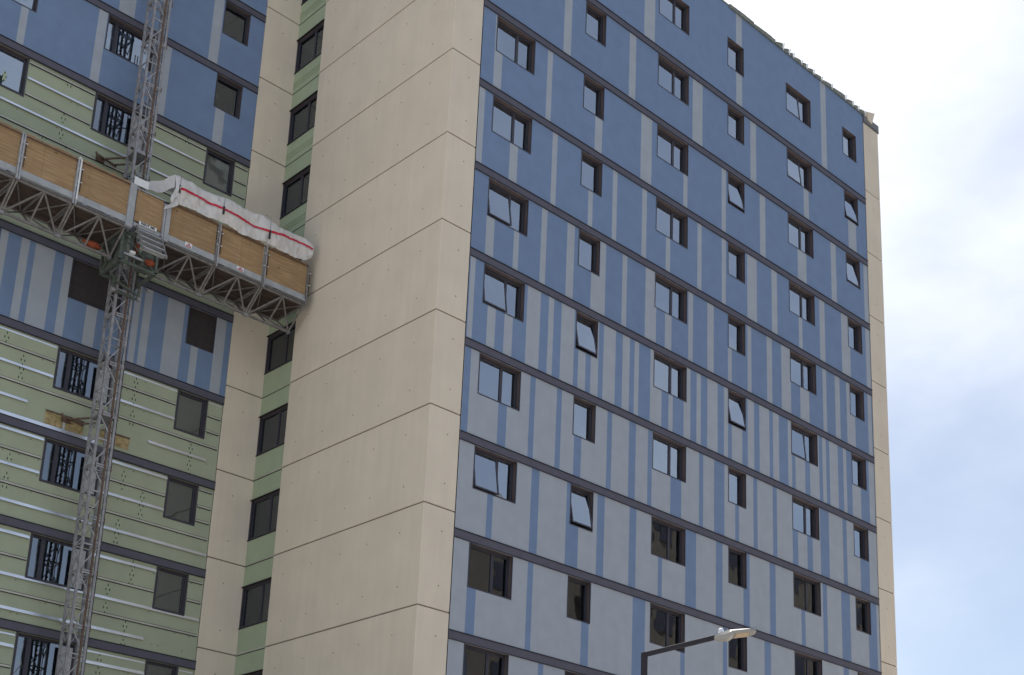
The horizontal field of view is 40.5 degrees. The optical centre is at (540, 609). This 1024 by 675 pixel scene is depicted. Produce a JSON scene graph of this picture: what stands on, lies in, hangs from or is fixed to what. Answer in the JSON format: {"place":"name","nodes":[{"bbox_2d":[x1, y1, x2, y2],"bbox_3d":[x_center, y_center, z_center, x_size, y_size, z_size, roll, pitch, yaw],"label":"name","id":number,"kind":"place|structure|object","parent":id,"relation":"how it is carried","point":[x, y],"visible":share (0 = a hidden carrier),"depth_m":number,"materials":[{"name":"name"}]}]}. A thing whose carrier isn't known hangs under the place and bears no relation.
{"place":"outdoors","nodes":[
{"label":"outdoors","id":0,"kind":"place"},
{"bbox_2d":[641,628,755,674],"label":"street lamp","id":1,"kind":"object","parent":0,"point":[724,636],"visible":1,"depth_m":21.96,"materials":[{"name":"black metal"}]},
{"bbox_2d":[724,0,1023,674],"label":"sky","id":2,"kind":"structure","parent":0,"point":[942,81],"materials":[{"name":"white"}]},
{"label":"ground","id":3,"kind":"structure","parent":0,"visible":0},
{"bbox_2d":[55,0,172,674],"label":"mast tower","id":4,"kind":"structure","parent":3,"relation":"on","point":[109,417],"depth_m":38.21,"materials":[{"name":"metal"}]},
{"bbox_2d":[0,121,310,334],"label":"work platform","id":5,"kind":"structure","parent":4,"relation":"attached to","point":[52,167],"depth_m":38.39,"materials":[{"name":"wood"}]},
{"bbox_2d":[147,171,313,259],"bbox_3d":[-9.140,-11.207,40.734,5.150,1.394,1.295,17,-22,-41],"label":"plastic sheet","id":6,"kind":"object","parent":5,"relation":"on","point":[229,212],"visible":1,"depth_m":40.23,"materials":[{"name":"plastic"}]},
{"bbox_2d":[0,0,896,674],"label":"apartment tower","id":7,"kind":"structure","parent":3,"relation":"on","point":[572,362],"depth_m":41.26,"materials":[{"name":"blue paint"}]},
{"bbox_2d":[0,44,29,96],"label":"window","id":8,"kind":"structure","parent":7,"relation":"in","point":[16,65],"depth_m":39.20,"materials":[{"name":"clear glass"}]},
{"bbox_2d":[13,0,37,12],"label":"window","id":9,"kind":"structure","parent":7,"relation":"in","point":[32,5],"depth_m":39.95,"materials":[{"name":"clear glass"}]},
{"bbox_2d":[10,632,75,674],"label":"window","id":10,"kind":"structure","parent":7,"relation":"in","point":[37,655],"depth_m":36.61,"materials":[{"name":"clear glass"}]},
{"bbox_2d":[25,533,88,591],"bbox_3d":[-13.355,-1.187,37.699,1.650,1.265,0.960,17,-22,-41],"label":"window","id":11,"kind":"structure","parent":7,"relation":"in","point":[48,559],"depth_m":37.36,"materials":[{"name":"black glass"}]},
{"bbox_2d":[39,437,100,496],"bbox_3d":[-13.256,-3.826,38.467,1.650,1.265,0.960,17,-22,-41],"label":"window","id":12,"kind":"structure","parent":7,"relation":"in","point":[62,464],"depth_m":38.11,"materials":[{"name":"black glass"}]},
{"bbox_2d":[52,346,112,405],"bbox_3d":[-13.156,-6.465,39.234,1.650,1.265,0.960,17,-22,-41],"label":"window","id":13,"kind":"structure","parent":7,"relation":"in","point":[75,373],"depth_m":38.88,"materials":[{"name":"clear glass"}]},
{"bbox_2d":[68,258,123,316],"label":"window","id":14,"kind":"structure","parent":7,"relation":"in","point":[87,287],"depth_m":39.58,"materials":[{"name":"black glass"}]},
{"bbox_2d":[90,92,146,150],"bbox_3d":[-12.858,-14.382,41.535,1.650,1.265,0.960,17,-22,-41],"label":"window","id":15,"kind":"structure","parent":7,"relation":"in","point":[110,119],"depth_m":41.19,"materials":[{"name":"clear glass"}]},
{"bbox_2d":[104,14,155,71],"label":"window","id":16,"kind":"structure","parent":7,"relation":"in","point":[123,40],"depth_m":42.04,"materials":[{"name":"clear glass"}]},
{"bbox_2d":[144,660,178,674],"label":"window","id":17,"kind":"structure","parent":7,"relation":"in","point":[151,668],"depth_m":39.15,"materials":[{"name":"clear glass"}]},
{"bbox_2d":[152,566,188,615],"bbox_3d":[-10.904,-0.439,39.956,1.020,1.265,0.960,17,-22,-41],"label":"window","id":18,"kind":"structure","parent":7,"relation":"in","point":[170,589],"depth_m":39.86,"materials":[{"name":"grey glass"}]},
{"bbox_2d":[163,476,198,525],"bbox_3d":[-10.805,-3.078,40.724,1.020,1.265,0.960,17,-22,-41],"label":"window","id":19,"kind":"structure","parent":7,"relation":"in","point":[180,505],"depth_m":40.62,"materials":[{"name":"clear glass"}]},
{"bbox_2d":[173,389,208,438],"bbox_3d":[-10.705,-5.717,41.491,1.020,1.265,0.960,17,-22,-41],"label":"window","id":20,"kind":"structure","parent":7,"relation":"in","point":[191,410],"depth_m":41.38,"materials":[{"name":"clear glass"}]},
{"bbox_2d":[185,306,216,353],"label":"window","id":21,"kind":"structure","parent":7,"relation":"in","point":[201,326],"depth_m":41.97,"materials":[{"name":"black glass"}]},
{"bbox_2d":[203,148,234,196],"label":"window","id":22,"kind":"structure","parent":7,"relation":"in","point":[218,169],"depth_m":43.61,"materials":[{"name":"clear glass"}]},
{"bbox_2d":[213,73,242,118],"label":"window","id":23,"kind":"structure","parent":7,"relation":"in","point":[228,94],"depth_m":44.43,"materials":[{"name":"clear glass"}]},
{"bbox_2d":[222,1,250,46],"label":"window","id":24,"kind":"structure","parent":7,"relation":"in","point":[236,23],"depth_m":45.20,"materials":[{"name":"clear glass"}]},
{"bbox_2d":[239,579,270,627],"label":"window","id":25,"kind":"structure","parent":7,"relation":"in","point":[256,597],"depth_m":40.75,"materials":[{"name":"grey glass"}]},
{"bbox_2d":[248,671,262,674],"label":"window","id":26,"kind":"structure","parent":7,"relation":"in","point":[260,672],"depth_m":39.73,"materials":[{"name":"brown metal"}]},
{"bbox_2d":[248,490,279,539],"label":"window","id":27,"kind":"structure","parent":7,"relation":"in","point":[264,510],"depth_m":41.51,"materials":[{"name":"grey glass"}]},
{"bbox_2d":[256,405,287,454],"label":"window","id":28,"kind":"structure","parent":7,"relation":"in","point":[272,427],"depth_m":42.28,"materials":[{"name":"black glass"}]},
{"bbox_2d":[265,322,295,372],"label":"window","id":29,"kind":"structure","parent":7,"relation":"in","point":[280,345],"depth_m":43.07,"materials":[{"name":"black glass"}]},
{"bbox_2d":[280,166,310,217],"bbox_3d":[-7.533,-13.271,44.715,0.906,1.252,1.541,17,-22,-41],"label":"window","id":30,"kind":"structure","parent":7,"relation":"in","point":[295,192],"depth_m":44.59,"materials":[{"name":"glass"}]},
{"bbox_2d":[288,92,317,143],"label":"window","id":31,"kind":"structure","parent":7,"relation":"in","point":[302,118],"depth_m":45.36,"materials":[{"name":"glass"}]},
{"bbox_2d":[295,21,323,71],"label":"window","id":32,"kind":"structure","parent":7,"relation":"in","point":[309,46],"depth_m":46.13,"materials":[{"name":"grey glass"}]},
{"bbox_2d":[446,643,508,674],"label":"window","id":33,"kind":"structure","parent":7,"relation":"in","point":[476,660],"depth_m":36.26,"materials":[{"name":"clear glass"}]},
{"bbox_2d":[450,542,512,599],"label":"window","id":34,"kind":"structure","parent":7,"relation":"in","point":[490,571],"depth_m":37.01,"materials":[{"name":"black glass"}]},
{"bbox_2d":[456,446,516,503],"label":"window","id":35,"kind":"structure","parent":7,"relation":"in","point":[494,474],"depth_m":37.70,"materials":[{"name":"clear glass"}]},
{"bbox_2d":[461,353,520,411],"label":"window","id":36,"kind":"structure","parent":7,"relation":"in","point":[499,382],"depth_m":38.54,"materials":[{"name":"clear glass"}]},
{"bbox_2d":[466,263,524,322],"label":"window","id":37,"kind":"structure","parent":7,"relation":"in","point":[502,292],"depth_m":39.24,"materials":[{"name":"clear glass"}]},
{"bbox_2d":[471,177,528,236],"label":"window","id":38,"kind":"structure","parent":7,"relation":"in","point":[509,208],"depth_m":40.00,"materials":[{"name":"clear glass"}]},
{"bbox_2d":[476,95,531,154],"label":"window","id":39,"kind":"structure","parent":7,"relation":"in","point":[508,122],"depth_m":40.85,"materials":[{"name":"clear glass"}]},
{"bbox_2d":[480,16,535,74],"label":"window","id":40,"kind":"structure","parent":7,"relation":"in","point":[511,42],"depth_m":41.63,"materials":[{"name":"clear glass"}]},
{"bbox_2d":[565,671,579,674],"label":"window","id":41,"kind":"structure","parent":7,"relation":"in","point":[566,672],"depth_m":38.41,"materials":[{"name":"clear glass"}]},
{"bbox_2d":[566,575,590,623],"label":"window","id":42,"kind":"structure","parent":7,"relation":"in","point":[578,590],"depth_m":39.26,"materials":[{"name":"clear glass"}]},
{"bbox_2d":[569,484,593,531],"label":"window","id":43,"kind":"structure","parent":7,"relation":"in","point":[581,500],"depth_m":39.88,"materials":[{"name":"clear glass"}]},
{"bbox_2d":[572,396,595,443],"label":"window","id":44,"kind":"structure","parent":7,"relation":"in","point":[584,412],"depth_m":40.79,"materials":[{"name":"clear glass"}]},
{"bbox_2d":[575,311,597,358],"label":"window","id":45,"kind":"structure","parent":7,"relation":"in","point":[586,339],"depth_m":41.43,"materials":[{"name":"clear glass"}]},
{"bbox_2d":[578,229,600,276],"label":"window","id":46,"kind":"structure","parent":7,"relation":"in","point":[588,246],"depth_m":42.33,"materials":[{"name":"clear glass"}]},
{"bbox_2d":[580,151,602,197],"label":"window","id":47,"kind":"structure","parent":7,"relation":"in","point":[591,168],"depth_m":43.09,"materials":[{"name":"clear glass"}]},
{"bbox_2d":[583,74,604,120],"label":"window","id":48,"kind":"structure","parent":7,"relation":"in","point":[593,93],"depth_m":43.87,"materials":[{"name":"clear glass"}]},
{"bbox_2d":[585,1,606,46],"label":"window","id":49,"kind":"structure","parent":7,"relation":"in","point":[596,20],"depth_m":44.64,"materials":[{"name":"clear glass"}]},
{"bbox_2d":[650,603,684,652],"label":"window","id":50,"kind":"structure","parent":7,"relation":"in","point":[667,626],"depth_m":41.76,"materials":[{"name":"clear glass"}]},
{"bbox_2d":[651,516,685,565],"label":"window","id":51,"kind":"structure","parent":7,"relation":"in","point":[668,540],"depth_m":42.55,"materials":[{"name":"clear glass"}]},
{"bbox_2d":[652,432,685,482],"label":"window","id":52,"kind":"structure","parent":7,"relation":"in","point":[668,456],"depth_m":43.31,"materials":[{"name":"clear glass"}]},
{"bbox_2d":[653,351,686,402],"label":"window","id":53,"kind":"structure","parent":7,"relation":"in","point":[670,376],"depth_m":44.08,"materials":[{"name":"clear glass"}]},
{"bbox_2d":[655,273,686,324],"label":"window","id":54,"kind":"structure","parent":7,"relation":"in","point":[670,298],"depth_m":44.84,"materials":[{"name":"clear glass"}]},
{"bbox_2d":[656,197,687,249],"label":"window","id":55,"kind":"structure","parent":7,"relation":"in","point":[673,224],"depth_m":45.62,"materials":[{"name":"clear glass"}]},
{"bbox_2d":[657,124,688,175],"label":"window","id":56,"kind":"structure","parent":7,"relation":"in","point":[672,150],"depth_m":46.38,"materials":[{"name":"clear glass"}]},
{"bbox_2d":[658,53,688,105],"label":"window","id":57,"kind":"structure","parent":7,"relation":"in","point":[672,79],"depth_m":47.16,"materials":[{"name":"clear glass"}]},
{"bbox_2d":[659,0,689,35],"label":"window","id":58,"kind":"structure","parent":7,"relation":"in","point":[677,12],"depth_m":48.05,"materials":[{"name":"clear glass"}]},
{"bbox_2d":[727,36,743,76],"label":"window","id":59,"kind":"structure","parent":7,"relation":"in","point":[735,53],"depth_m":50.19,"materials":[{"name":"clear glass"}]},
{"bbox_2d":[728,105,743,144],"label":"window","id":60,"kind":"structure","parent":7,"relation":"in","point":[735,119],"depth_m":49.40,"materials":[{"name":"clear glass"}]},
{"bbox_2d":[728,172,744,213],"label":"window","id":61,"kind":"structure","parent":7,"relation":"in","point":[736,188],"depth_m":48.51,"materials":[{"name":"clear glass"}]},
{"bbox_2d":[728,242,744,283],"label":"window","id":62,"kind":"structure","parent":7,"relation":"in","point":[736,257],"depth_m":47.86,"materials":[{"name":"clear glass"}]},
{"bbox_2d":[728,314,745,356],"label":"window","id":63,"kind":"structure","parent":7,"relation":"in","point":[736,328],"depth_m":47.09,"materials":[{"name":"clear glass"}]},
{"bbox_2d":[728,389,745,431],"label":"window","id":64,"kind":"structure","parent":7,"relation":"in","point":[736,402],"depth_m":46.19,"materials":[{"name":"clear glass"}]},
{"bbox_2d":[728,466,745,508],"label":"window","id":65,"kind":"structure","parent":7,"relation":"in","point":[736,479],"depth_m":45.55,"materials":[{"name":"clear glass"}]},
{"bbox_2d":[728,546,746,588],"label":"window","id":66,"kind":"structure","parent":7,"relation":"in","point":[737,559],"depth_m":44.79,"materials":[{"name":"clear glass"}]},
{"bbox_2d":[728,629,746,671],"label":"window","id":67,"kind":"structure","parent":7,"relation":"in","point":[737,647],"depth_m":44.01,"materials":[{"name":"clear glass"}]},
{"bbox_2d":[786,82,810,127],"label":"window","id":68,"kind":"structure","parent":7,"relation":"in","point":[798,105],"depth_m":52.68,"materials":[{"name":"clear glass"}]},
{"bbox_2d":[787,148,811,193],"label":"window","id":69,"kind":"structure","parent":7,"relation":"in","point":[798,170],"depth_m":51.86,"materials":[{"name":"clear glass"}]},
{"bbox_2d":[788,213,813,258],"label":"window","id":70,"kind":"structure","parent":7,"relation":"in","point":[800,235],"depth_m":51.15,"materials":[{"name":"clear glass"}]},
{"bbox_2d":[789,281,814,325],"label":"window","id":71,"kind":"structure","parent":7,"relation":"in","point":[801,303],"depth_m":50.38,"materials":[{"name":"clear glass"}]},
{"bbox_2d":[790,350,816,395],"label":"window","id":72,"kind":"structure","parent":7,"relation":"in","point":[802,371],"depth_m":49.61,"materials":[{"name":"clear glass"}]},
{"bbox_2d":[791,422,817,466],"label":"window","id":73,"kind":"structure","parent":7,"relation":"in","point":[804,443],"depth_m":48.79,"materials":[{"name":"clear glass"}]},
{"bbox_2d":[792,495,819,540],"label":"window","id":74,"kind":"structure","parent":7,"relation":"in","point":[805,516],"depth_m":48.08,"materials":[{"name":"clear glass"}]},
{"bbox_2d":[793,572,820,616],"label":"window","id":75,"kind":"structure","parent":7,"relation":"in","point":[807,591],"depth_m":47.32,"materials":[{"name":"clear glass"}]},
{"bbox_2d":[794,651,822,674],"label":"window","id":76,"kind":"structure","parent":7,"relation":"in","point":[804,664],"depth_m":46.56,"materials":[{"name":"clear glass"}]},
{"bbox_2d":[842,126,856,162],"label":"window","id":77,"kind":"structure","parent":7,"relation":"in","point":[848,139],"depth_m":54.96,"materials":[{"name":"clear glass"}]},
{"bbox_2d":[844,190,858,226],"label":"window","id":78,"kind":"structure","parent":7,"relation":"in","point":[850,202],"depth_m":54.01,"materials":[{"name":"clear glass"}]},
{"bbox_2d":[846,253,860,289],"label":"window","id":79,"kind":"structure","parent":7,"relation":"in","point":[852,265],"depth_m":53.25,"materials":[{"name":"clear glass"}]},
{"bbox_2d":[847,317,862,354],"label":"window","id":80,"kind":"structure","parent":7,"relation":"in","point":[854,329],"depth_m":52.62,"materials":[{"name":"clear glass"}]},
{"bbox_2d":[849,384,864,421],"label":"window","id":81,"kind":"structure","parent":7,"relation":"in","point":[856,395],"depth_m":51.84,"materials":[{"name":"clear glass"}]},
{"bbox_2d":[851,453,866,490],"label":"window","id":82,"kind":"structure","parent":7,"relation":"in","point":[859,479],"depth_m":51.08,"materials":[{"name":"clear glass"}]},
{"bbox_2d":[853,523,868,561],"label":"window","id":83,"kind":"structure","parent":7,"relation":"in","point":[861,544],"depth_m":50.31,"materials":[{"name":"clear glass"}]},
{"bbox_2d":[855,597,870,634],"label":"window","id":84,"kind":"structure","parent":7,"relation":"in","point":[863,608],"depth_m":49.55,"materials":[{"name":"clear glass"}]}
]}

